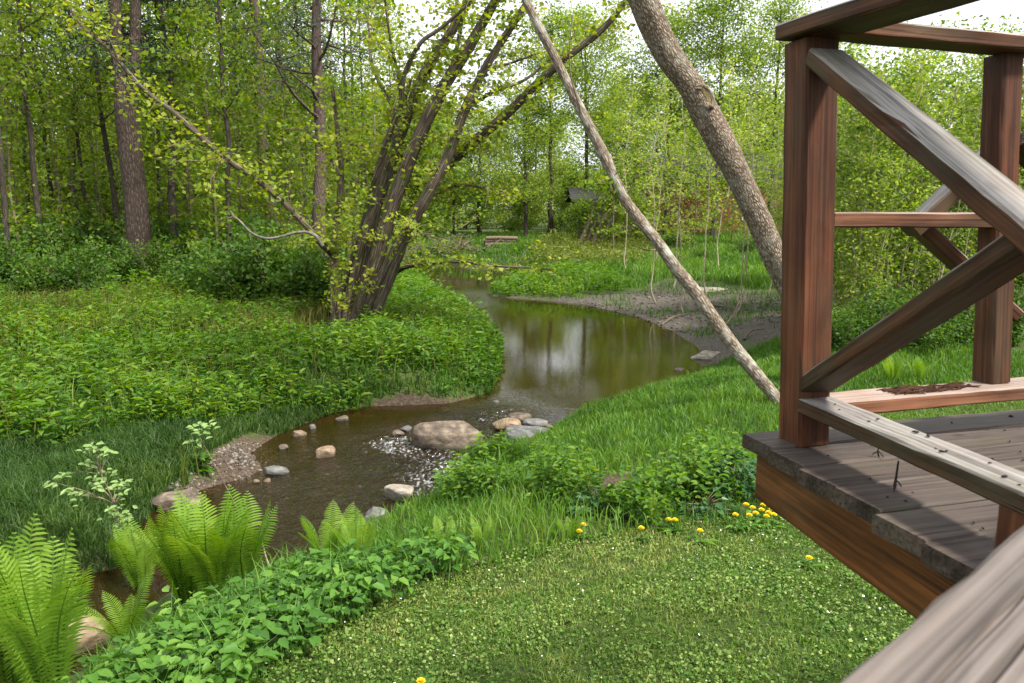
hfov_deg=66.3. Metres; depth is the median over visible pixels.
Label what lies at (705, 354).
rock
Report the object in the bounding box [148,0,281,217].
forest tree
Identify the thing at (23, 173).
forest sapling
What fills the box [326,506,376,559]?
fern
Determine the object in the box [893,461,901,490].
twig
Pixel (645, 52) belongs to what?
tall broadleaf tree
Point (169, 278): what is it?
woodland shrub
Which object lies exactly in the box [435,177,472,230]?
round bush
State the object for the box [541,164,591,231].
round bush
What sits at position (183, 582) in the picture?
fern
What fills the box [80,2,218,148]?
forest tree
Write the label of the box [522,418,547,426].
rock
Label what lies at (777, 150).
willow bush
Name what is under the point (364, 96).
broadleaf tree
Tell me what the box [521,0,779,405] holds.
slender leaning tree
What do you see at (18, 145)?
forest sapling
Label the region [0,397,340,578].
fine dark grass
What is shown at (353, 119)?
forest tree
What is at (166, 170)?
forest sapling
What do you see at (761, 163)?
forest sapling
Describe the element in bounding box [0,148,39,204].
round bush
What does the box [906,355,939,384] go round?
fern
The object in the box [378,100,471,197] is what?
broadleaf tree
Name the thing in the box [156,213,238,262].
woodland shrub
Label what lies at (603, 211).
round bush
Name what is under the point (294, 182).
round bush
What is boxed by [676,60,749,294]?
slender tree
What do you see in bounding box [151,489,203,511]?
rock
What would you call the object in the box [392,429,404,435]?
stone
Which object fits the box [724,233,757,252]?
woodland shrub
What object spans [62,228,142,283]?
woodland shrub
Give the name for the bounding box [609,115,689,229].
forest sapling
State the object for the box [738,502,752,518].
dandelion
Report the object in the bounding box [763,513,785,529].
dandelion
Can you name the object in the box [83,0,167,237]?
forest tree
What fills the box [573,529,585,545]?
dandelion
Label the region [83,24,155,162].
forest tree
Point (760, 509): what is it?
dandelion
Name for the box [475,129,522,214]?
distant tree
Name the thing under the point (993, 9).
sky
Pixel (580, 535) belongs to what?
dandelion
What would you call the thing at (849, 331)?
woodland shrub
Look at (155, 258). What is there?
woodland shrub
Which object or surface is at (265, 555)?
dry stick
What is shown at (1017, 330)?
woodland shrub
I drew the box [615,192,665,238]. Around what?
round bush
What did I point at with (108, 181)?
round bush
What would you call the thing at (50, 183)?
forest tree
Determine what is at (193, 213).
forest sapling
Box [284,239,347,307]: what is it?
woodland shrub
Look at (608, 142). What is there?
broadleaf tree
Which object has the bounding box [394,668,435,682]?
dandelion
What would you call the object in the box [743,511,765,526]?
dandelion
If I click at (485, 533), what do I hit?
fern
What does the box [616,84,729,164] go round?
broadleaf tree
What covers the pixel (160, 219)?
woodland shrub
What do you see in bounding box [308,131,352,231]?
round bush
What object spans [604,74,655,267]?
slender tree
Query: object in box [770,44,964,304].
willow bush
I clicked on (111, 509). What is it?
pale sapling
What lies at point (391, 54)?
forest tree
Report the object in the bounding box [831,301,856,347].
woodland shrub
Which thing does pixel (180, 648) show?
ground elder
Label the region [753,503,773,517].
dandelion
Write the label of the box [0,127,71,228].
forest sapling
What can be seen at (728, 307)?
driftwood stick
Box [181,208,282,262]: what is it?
woodland shrub
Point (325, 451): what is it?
rock
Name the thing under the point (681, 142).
slender tree
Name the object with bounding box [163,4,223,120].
forest tree
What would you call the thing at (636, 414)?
bank grass
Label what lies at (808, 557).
dandelion
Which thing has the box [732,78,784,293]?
slender tree
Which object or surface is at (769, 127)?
broadleaf tree
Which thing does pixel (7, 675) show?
fern
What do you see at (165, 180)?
round bush
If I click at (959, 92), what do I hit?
willow bush
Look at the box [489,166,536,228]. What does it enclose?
round bush
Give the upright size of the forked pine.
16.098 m
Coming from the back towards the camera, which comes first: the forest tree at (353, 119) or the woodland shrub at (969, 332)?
the forest tree at (353, 119)
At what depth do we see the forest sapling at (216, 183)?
42.53 m
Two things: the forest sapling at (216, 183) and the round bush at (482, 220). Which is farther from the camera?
the round bush at (482, 220)
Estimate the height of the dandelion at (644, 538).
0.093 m
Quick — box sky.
[0,0,1023,208]
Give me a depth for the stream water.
11.64 m
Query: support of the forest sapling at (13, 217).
on the ground at (758, 336)
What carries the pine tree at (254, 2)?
on the ground at (758, 336)
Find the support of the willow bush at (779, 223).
on the ground at (758, 336)
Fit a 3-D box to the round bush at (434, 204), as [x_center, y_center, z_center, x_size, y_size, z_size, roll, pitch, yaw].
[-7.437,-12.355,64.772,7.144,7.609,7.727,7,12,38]
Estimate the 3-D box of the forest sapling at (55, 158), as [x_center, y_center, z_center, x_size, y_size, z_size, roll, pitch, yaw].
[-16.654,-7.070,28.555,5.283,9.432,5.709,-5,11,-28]
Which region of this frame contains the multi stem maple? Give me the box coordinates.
[18,0,705,327]
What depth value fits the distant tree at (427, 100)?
72.07 m
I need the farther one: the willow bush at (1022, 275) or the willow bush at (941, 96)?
the willow bush at (941, 96)
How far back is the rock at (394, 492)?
8.26 m
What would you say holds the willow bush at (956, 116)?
on the ground at (758, 336)
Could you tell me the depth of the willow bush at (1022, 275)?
15.00 m
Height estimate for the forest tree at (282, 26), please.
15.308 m
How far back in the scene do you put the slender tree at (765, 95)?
27.16 m
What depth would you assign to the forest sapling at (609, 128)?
42.47 m
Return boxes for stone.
[278,444,288,448]
[292,430,306,436]
[335,415,348,420]
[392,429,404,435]
[399,425,411,430]
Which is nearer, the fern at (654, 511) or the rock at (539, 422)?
the fern at (654, 511)
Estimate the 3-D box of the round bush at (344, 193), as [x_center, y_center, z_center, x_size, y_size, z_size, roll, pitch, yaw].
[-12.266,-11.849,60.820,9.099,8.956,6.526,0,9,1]
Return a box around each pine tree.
[30,0,274,230]
[172,0,350,247]
[216,0,406,265]
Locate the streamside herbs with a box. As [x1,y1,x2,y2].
[0,248,628,473]
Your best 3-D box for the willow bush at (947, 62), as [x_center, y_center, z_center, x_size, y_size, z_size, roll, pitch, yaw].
[10.205,-4.092,19.475,3.807,6.631,3.500,2,9,9]
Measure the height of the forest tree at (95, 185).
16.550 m
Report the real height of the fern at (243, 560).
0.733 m
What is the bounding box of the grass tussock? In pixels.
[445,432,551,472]
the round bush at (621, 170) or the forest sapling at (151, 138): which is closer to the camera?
the forest sapling at (151, 138)
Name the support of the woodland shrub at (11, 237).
on the ground at (758, 336)
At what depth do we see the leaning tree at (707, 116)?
9.30 m
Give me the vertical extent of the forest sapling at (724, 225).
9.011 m
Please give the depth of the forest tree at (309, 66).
50.66 m
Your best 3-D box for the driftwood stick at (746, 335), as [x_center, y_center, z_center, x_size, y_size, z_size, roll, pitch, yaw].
[5.173,-0.160,16.963,0.819,0.191,0.180,-9,13,-44]
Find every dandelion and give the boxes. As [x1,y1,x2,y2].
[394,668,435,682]
[572,522,591,537]
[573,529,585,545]
[633,525,651,542]
[655,517,686,534]
[660,518,687,534]
[686,528,721,544]
[724,512,746,530]
[736,506,771,522]
[737,513,767,530]
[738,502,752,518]
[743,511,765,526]
[747,508,778,523]
[752,510,784,525]
[752,514,768,530]
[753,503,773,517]
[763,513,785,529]
[792,555,829,570]
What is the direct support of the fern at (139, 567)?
on the ground at (758, 336)
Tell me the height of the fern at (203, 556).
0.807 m
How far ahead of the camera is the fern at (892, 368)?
10.12 m
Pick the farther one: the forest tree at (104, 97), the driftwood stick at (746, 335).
the forest tree at (104, 97)
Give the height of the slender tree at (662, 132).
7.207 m
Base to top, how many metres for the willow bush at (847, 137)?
6.026 m
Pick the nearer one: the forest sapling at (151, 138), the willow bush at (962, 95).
the willow bush at (962, 95)
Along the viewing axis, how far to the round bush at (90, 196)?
64.28 m
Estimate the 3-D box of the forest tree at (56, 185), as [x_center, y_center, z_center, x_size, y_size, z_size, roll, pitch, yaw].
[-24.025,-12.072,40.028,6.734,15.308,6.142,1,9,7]
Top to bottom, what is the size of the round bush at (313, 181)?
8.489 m
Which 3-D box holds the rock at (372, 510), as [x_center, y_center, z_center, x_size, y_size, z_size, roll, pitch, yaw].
[-1.345,1.725,7.728,0.249,0.204,0.189,0,9,0]
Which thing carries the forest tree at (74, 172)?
on the ground at (758, 336)
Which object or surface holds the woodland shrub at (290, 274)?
on the ground at (758, 336)
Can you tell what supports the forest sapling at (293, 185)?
on the ground at (758, 336)
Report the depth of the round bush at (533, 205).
79.12 m
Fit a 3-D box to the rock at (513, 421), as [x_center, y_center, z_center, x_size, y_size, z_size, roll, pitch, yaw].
[-0.079,1.171,11.063,0.410,0.170,0.318,0,9,0]
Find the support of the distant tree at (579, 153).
on the ground at (758, 336)
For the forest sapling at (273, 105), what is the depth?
25.77 m
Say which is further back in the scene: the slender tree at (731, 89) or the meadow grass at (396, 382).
the slender tree at (731, 89)
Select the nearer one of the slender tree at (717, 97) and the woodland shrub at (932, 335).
the woodland shrub at (932, 335)
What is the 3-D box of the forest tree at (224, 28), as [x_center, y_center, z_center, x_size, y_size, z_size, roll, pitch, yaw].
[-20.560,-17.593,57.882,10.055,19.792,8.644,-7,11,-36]
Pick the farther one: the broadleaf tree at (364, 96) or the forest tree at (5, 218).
the broadleaf tree at (364, 96)
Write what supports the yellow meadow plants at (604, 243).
on the ground at (758, 336)
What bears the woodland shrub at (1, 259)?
on the ground at (758, 336)
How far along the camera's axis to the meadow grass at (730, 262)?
35.87 m
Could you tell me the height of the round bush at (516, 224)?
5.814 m
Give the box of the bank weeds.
[431,424,755,528]
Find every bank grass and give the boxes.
[60,320,1023,682]
[550,278,780,338]
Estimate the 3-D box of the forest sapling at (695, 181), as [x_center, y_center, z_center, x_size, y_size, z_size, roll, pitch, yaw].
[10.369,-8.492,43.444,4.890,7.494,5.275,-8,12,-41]
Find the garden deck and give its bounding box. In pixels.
[742,0,1023,618]
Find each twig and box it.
[872,449,883,457]
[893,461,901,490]
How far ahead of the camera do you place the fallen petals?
4.17 m
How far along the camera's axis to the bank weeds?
5.66 m
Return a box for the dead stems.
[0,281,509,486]
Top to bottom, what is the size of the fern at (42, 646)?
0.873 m
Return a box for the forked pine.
[13,0,214,274]
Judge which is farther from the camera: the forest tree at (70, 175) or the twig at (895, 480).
the forest tree at (70, 175)
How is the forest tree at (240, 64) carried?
on the ground at (758, 336)
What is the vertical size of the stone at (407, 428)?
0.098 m
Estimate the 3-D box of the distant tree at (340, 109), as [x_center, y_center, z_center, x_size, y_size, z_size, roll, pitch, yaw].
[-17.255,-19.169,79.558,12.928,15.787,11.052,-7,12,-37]
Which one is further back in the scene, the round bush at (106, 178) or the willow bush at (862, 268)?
the round bush at (106, 178)
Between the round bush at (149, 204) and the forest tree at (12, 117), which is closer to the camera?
the forest tree at (12, 117)
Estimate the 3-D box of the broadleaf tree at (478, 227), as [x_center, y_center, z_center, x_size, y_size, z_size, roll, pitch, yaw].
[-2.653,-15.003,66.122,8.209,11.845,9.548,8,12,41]
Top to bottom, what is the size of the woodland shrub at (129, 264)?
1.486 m
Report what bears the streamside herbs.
on the ground at (758, 336)
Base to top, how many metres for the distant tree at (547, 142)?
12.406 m
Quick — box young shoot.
[182,420,235,506]
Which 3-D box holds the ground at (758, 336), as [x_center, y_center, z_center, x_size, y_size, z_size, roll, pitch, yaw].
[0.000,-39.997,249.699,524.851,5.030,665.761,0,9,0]
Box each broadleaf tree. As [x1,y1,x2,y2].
[325,66,436,214]
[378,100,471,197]
[429,118,495,233]
[435,97,522,232]
[469,77,597,236]
[485,0,618,233]
[524,0,643,187]
[543,44,672,182]
[594,1,745,236]
[596,69,701,185]
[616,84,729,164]
[645,0,784,235]
[679,83,772,154]
[713,0,854,216]
[729,81,782,154]
[741,95,784,154]
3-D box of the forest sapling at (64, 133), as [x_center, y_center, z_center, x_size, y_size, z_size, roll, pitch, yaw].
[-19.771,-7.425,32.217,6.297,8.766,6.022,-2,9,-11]
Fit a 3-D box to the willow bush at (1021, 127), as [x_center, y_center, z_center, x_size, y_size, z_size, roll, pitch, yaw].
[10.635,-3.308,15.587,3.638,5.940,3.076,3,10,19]
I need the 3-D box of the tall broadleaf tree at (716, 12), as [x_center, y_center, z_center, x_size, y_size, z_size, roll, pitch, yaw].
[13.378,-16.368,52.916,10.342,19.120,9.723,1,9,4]
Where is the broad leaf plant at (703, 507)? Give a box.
[670,486,740,521]
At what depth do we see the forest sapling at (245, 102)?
27.73 m
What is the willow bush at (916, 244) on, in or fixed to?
on the ground at (758, 336)
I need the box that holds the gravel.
[162,287,781,492]
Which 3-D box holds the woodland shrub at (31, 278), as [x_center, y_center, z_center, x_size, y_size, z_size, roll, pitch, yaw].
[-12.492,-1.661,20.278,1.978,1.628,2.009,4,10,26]
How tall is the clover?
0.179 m
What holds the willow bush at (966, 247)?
on the ground at (758, 336)
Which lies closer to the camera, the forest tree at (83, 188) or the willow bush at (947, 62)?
the willow bush at (947, 62)
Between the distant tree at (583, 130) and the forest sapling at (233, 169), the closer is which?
the forest sapling at (233, 169)
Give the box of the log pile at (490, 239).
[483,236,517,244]
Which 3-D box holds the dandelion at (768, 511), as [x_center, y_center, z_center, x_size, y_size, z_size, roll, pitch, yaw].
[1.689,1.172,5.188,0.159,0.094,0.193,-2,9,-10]
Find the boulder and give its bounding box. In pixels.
[413,420,482,448]
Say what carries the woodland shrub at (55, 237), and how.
on the ground at (758, 336)
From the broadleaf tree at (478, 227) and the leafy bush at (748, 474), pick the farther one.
the broadleaf tree at (478, 227)
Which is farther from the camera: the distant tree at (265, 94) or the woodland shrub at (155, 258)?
the distant tree at (265, 94)
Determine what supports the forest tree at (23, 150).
on the ground at (758, 336)
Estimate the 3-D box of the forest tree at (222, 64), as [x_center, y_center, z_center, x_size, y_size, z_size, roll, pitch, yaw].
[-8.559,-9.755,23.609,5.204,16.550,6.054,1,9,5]
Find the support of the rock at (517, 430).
on the ground at (758, 336)
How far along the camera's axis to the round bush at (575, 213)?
48.31 m
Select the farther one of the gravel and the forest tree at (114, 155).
the forest tree at (114, 155)
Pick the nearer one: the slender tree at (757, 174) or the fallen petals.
the fallen petals
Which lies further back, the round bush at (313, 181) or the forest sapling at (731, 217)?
the round bush at (313, 181)
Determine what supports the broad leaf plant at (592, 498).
on the ground at (758, 336)
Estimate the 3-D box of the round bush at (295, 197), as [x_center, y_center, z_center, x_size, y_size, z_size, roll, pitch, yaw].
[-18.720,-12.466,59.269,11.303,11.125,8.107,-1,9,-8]
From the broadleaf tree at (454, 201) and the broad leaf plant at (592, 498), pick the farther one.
the broadleaf tree at (454, 201)
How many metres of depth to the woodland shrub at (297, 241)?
25.20 m
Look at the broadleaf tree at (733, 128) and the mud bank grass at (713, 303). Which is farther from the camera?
the broadleaf tree at (733, 128)
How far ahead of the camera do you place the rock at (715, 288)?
25.66 m
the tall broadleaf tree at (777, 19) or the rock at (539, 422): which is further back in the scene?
the tall broadleaf tree at (777, 19)
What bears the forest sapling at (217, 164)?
on the ground at (758, 336)
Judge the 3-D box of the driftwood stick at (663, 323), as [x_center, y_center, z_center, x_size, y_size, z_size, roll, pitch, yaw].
[4.354,-0.605,21.217,0.171,0.216,1.370,8,12,41]
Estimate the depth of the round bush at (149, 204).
54.80 m
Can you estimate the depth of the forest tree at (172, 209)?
28.12 m
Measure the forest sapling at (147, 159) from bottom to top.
9.430 m
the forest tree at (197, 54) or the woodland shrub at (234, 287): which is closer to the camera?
the woodland shrub at (234, 287)
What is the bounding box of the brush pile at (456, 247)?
[388,212,504,257]
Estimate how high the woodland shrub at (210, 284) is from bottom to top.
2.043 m
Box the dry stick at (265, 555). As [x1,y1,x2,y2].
[260,525,272,572]
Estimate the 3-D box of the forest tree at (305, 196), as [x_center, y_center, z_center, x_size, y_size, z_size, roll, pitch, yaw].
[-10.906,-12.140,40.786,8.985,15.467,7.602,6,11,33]
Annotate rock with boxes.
[64,616,109,653]
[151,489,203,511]
[264,465,288,474]
[316,445,335,457]
[363,506,387,518]
[384,484,413,501]
[492,418,520,430]
[505,425,548,442]
[508,412,531,420]
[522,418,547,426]
[690,350,719,358]
[700,287,726,291]
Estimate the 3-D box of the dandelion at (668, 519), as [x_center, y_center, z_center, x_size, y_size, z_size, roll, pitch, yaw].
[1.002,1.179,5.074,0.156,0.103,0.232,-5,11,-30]
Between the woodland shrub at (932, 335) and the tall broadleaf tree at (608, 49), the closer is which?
the woodland shrub at (932, 335)
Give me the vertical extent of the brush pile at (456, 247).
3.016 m
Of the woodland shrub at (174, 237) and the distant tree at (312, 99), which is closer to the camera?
the woodland shrub at (174, 237)
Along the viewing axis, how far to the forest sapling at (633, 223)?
48.51 m
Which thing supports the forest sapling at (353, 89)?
on the ground at (758, 336)
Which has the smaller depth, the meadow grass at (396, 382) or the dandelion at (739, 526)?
the dandelion at (739, 526)
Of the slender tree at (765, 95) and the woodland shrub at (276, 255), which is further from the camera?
the slender tree at (765, 95)
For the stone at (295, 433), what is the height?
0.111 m
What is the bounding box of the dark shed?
[565,188,646,234]
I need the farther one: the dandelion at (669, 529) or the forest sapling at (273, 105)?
the forest sapling at (273, 105)
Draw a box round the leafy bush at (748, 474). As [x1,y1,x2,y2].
[698,449,756,497]
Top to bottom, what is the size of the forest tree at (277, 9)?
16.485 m
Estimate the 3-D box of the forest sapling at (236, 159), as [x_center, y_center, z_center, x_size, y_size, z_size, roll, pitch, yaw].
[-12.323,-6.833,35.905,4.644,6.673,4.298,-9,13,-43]
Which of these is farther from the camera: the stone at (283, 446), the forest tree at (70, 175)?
the forest tree at (70, 175)
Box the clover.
[241,511,915,682]
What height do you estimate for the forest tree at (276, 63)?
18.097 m
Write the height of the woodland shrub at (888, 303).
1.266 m
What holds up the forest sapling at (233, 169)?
on the ground at (758, 336)
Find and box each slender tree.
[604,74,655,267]
[623,69,688,302]
[635,46,730,287]
[635,75,692,260]
[653,141,705,313]
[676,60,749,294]
[691,53,768,267]
[716,76,782,313]
[731,50,784,278]
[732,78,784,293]
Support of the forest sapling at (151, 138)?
on the ground at (758, 336)
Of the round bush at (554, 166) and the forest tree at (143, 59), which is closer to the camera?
the forest tree at (143, 59)
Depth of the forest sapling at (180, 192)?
35.19 m
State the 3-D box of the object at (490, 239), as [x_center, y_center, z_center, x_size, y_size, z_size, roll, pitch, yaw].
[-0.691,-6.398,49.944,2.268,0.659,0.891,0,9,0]
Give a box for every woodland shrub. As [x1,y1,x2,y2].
[0,205,43,264]
[0,233,40,289]
[0,245,12,289]
[0,246,61,294]
[1,213,87,267]
[5,237,135,297]
[54,203,126,261]
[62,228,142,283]
[94,221,180,264]
[101,241,149,284]
[132,233,182,283]
[149,202,214,249]
[149,246,217,296]
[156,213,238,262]
[172,239,262,304]
[174,232,249,291]
[178,215,298,303]
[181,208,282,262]
[189,224,346,302]
[251,218,349,265]
[259,227,344,295]
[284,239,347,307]
[664,232,688,247]
[688,245,716,259]
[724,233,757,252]
[831,278,917,328]
[831,296,894,353]
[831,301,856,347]
[904,303,973,353]
[938,304,974,344]
[956,280,1023,346]
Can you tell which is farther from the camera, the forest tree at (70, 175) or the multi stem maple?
the forest tree at (70, 175)
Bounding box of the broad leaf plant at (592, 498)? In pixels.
[565,487,630,521]
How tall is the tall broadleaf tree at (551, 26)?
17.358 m
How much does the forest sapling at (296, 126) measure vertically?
8.060 m
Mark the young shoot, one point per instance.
(205, 427)
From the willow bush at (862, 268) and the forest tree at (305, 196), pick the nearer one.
the willow bush at (862, 268)
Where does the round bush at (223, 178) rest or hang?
on the ground at (758, 336)
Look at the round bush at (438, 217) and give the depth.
51.97 m
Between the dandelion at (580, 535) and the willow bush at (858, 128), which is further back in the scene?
the willow bush at (858, 128)
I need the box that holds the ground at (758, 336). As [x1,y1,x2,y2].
[0,210,1023,682]
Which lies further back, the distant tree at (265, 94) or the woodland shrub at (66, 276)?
the distant tree at (265, 94)
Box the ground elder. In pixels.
[29,515,479,682]
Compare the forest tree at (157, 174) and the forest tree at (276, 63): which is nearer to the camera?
the forest tree at (157, 174)
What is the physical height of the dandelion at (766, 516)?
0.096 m
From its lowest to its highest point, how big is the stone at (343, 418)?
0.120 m
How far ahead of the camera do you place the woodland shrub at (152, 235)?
27.83 m
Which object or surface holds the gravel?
on the ground at (758, 336)
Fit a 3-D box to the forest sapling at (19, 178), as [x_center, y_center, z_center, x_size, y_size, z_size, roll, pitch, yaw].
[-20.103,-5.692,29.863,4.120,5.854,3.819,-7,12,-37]
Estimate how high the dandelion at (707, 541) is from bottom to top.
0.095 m
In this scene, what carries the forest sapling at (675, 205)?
on the ground at (758, 336)
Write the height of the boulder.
0.413 m
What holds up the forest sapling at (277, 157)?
on the ground at (758, 336)
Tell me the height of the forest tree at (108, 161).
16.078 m
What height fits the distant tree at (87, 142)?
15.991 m
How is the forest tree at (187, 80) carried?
on the ground at (758, 336)
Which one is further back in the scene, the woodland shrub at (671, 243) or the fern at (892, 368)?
the woodland shrub at (671, 243)
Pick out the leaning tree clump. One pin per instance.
(596, 200)
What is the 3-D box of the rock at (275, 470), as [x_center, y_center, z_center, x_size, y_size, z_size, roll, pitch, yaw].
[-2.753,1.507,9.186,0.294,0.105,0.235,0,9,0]
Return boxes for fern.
[0,513,55,682]
[0,528,95,682]
[81,573,163,644]
[106,513,161,588]
[134,491,215,604]
[163,489,251,603]
[209,485,277,585]
[298,501,354,558]
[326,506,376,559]
[379,534,404,552]
[428,516,466,549]
[467,516,495,544]
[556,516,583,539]
[646,491,666,525]
[882,352,904,383]
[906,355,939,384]
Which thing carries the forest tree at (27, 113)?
on the ground at (758, 336)
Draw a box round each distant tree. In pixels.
[53,60,119,227]
[79,65,193,216]
[211,61,302,119]
[291,63,352,171]
[312,78,380,202]
[405,75,475,218]
[426,93,474,224]
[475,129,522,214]
[506,119,576,225]
[522,112,584,216]
[558,84,645,173]
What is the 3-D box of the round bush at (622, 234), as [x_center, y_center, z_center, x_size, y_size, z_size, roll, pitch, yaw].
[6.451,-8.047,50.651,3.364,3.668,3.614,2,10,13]
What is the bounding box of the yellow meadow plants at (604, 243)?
[527,230,651,264]
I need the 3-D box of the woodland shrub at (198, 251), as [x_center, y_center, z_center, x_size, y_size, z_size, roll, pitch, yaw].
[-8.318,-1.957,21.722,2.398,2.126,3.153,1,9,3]
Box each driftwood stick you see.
[660,313,687,325]
[712,304,746,312]
[743,328,763,340]
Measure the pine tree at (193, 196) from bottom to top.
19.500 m
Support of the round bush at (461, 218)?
on the ground at (758, 336)
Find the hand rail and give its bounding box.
[840,526,1023,682]
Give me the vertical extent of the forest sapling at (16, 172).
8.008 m
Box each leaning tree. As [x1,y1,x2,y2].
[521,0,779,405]
[627,0,842,385]
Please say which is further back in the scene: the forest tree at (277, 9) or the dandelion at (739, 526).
the forest tree at (277, 9)
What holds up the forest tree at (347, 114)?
on the ground at (758, 336)
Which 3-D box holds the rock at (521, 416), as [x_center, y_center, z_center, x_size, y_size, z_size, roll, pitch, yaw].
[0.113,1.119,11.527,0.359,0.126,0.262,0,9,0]
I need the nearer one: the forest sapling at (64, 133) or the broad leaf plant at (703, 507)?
the broad leaf plant at (703, 507)
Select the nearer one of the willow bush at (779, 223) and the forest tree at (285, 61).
the willow bush at (779, 223)
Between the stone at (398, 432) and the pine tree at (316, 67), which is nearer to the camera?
the stone at (398, 432)
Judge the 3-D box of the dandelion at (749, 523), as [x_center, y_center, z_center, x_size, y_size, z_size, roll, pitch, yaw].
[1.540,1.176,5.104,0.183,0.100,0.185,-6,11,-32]
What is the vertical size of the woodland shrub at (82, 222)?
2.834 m
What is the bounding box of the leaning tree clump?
[563,158,654,245]
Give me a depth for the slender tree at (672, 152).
34.98 m
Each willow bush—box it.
[757,90,854,234]
[757,146,843,289]
[760,21,978,327]
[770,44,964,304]
[770,46,901,311]
[781,20,973,313]
[834,7,1023,316]
[841,14,1023,303]
[853,27,986,296]
[879,49,1023,316]
[890,47,1020,286]
[932,18,1023,310]
[941,85,969,137]
[952,53,1023,314]
[960,14,1023,300]
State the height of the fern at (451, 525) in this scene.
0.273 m
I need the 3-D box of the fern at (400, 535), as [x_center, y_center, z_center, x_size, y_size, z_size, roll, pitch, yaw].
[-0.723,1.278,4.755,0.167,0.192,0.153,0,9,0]
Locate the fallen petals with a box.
[290,529,880,682]
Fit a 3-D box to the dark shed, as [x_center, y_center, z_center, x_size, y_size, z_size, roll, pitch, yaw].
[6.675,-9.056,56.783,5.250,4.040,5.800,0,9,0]
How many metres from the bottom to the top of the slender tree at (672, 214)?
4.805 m
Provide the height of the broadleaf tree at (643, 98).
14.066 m
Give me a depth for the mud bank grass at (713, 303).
22.96 m
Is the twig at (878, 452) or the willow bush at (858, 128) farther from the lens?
the willow bush at (858, 128)
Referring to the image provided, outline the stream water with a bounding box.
[0,266,713,681]
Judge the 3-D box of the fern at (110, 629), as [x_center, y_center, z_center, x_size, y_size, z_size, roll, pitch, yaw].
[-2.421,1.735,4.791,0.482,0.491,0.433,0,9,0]
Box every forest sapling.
[0,0,99,263]
[0,4,123,255]
[0,26,48,249]
[0,48,111,243]
[0,66,110,232]
[0,91,68,228]
[0,105,94,244]
[0,122,48,235]
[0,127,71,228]
[35,94,167,233]
[60,26,214,236]
[106,44,274,240]
[108,3,296,250]
[109,0,271,237]
[115,123,211,227]
[143,114,253,228]
[152,9,331,240]
[177,111,264,230]
[179,142,243,221]
[183,79,312,238]
[192,0,366,253]
[195,116,282,229]
[195,116,299,226]
[211,62,373,242]
[217,115,329,252]
[248,95,336,226]
[298,0,465,239]
[555,97,680,248]
[583,121,672,243]
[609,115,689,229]
[625,138,711,240]
[651,121,751,248]
[667,102,770,241]
[692,117,781,242]
[729,115,782,234]
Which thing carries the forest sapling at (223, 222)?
on the ground at (758, 336)
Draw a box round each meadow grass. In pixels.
[0,283,512,509]
[405,229,1018,297]
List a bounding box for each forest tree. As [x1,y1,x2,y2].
[0,0,59,211]
[0,0,67,277]
[0,0,95,257]
[0,0,111,244]
[0,1,107,251]
[0,24,51,78]
[1,0,100,244]
[1,1,89,243]
[5,0,114,235]
[7,0,162,226]
[18,2,124,242]
[25,0,202,244]
[28,0,140,237]
[57,31,151,232]
[74,45,128,201]
[76,0,189,145]
[77,26,142,232]
[78,0,267,257]
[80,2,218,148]
[81,0,198,221]
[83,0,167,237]
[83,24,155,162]
[128,0,233,149]
[141,0,304,213]
[143,0,321,252]
[146,0,248,104]
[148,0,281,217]
[160,0,248,220]
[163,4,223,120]
[177,0,327,217]
[190,0,272,104]
[203,0,346,210]
[207,0,362,238]
[227,0,394,245]
[239,25,311,152]
[259,0,342,235]
[264,29,335,234]
[267,2,411,236]
[272,0,423,256]
[322,0,410,195]
[352,18,453,134]
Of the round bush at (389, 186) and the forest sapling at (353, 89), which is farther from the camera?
the round bush at (389, 186)
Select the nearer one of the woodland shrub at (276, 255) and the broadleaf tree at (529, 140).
the woodland shrub at (276, 255)
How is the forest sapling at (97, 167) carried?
on the ground at (758, 336)
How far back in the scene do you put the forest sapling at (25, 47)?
23.75 m
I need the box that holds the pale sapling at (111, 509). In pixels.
[43,441,137,553]
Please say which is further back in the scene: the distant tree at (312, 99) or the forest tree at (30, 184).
the distant tree at (312, 99)
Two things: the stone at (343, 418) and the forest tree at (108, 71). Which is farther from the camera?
the forest tree at (108, 71)
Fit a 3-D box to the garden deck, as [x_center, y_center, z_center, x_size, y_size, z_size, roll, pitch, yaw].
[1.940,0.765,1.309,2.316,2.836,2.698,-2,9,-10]
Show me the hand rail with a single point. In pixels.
(969, 628)
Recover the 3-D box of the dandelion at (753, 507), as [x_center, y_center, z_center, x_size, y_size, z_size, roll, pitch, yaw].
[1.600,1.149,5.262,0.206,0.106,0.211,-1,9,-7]
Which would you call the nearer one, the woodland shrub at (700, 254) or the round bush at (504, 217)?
the woodland shrub at (700, 254)
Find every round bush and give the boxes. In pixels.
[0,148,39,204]
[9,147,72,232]
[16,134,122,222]
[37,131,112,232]
[66,113,197,221]
[67,168,109,219]
[81,160,153,226]
[82,110,220,233]
[151,162,181,228]
[165,112,314,231]
[208,137,331,234]
[231,142,313,226]
[262,141,346,217]
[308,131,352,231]
[308,136,405,235]
[342,102,484,242]
[344,125,452,232]
[400,154,471,231]
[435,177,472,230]
[440,162,497,228]
[458,179,505,228]
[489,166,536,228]
[490,169,547,232]
[507,169,549,228]
[529,154,589,229]
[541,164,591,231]
[548,194,606,243]
[554,173,610,219]
[578,199,627,242]
[595,196,638,240]
[603,153,633,185]
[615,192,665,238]
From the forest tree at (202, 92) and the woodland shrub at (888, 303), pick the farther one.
the forest tree at (202, 92)

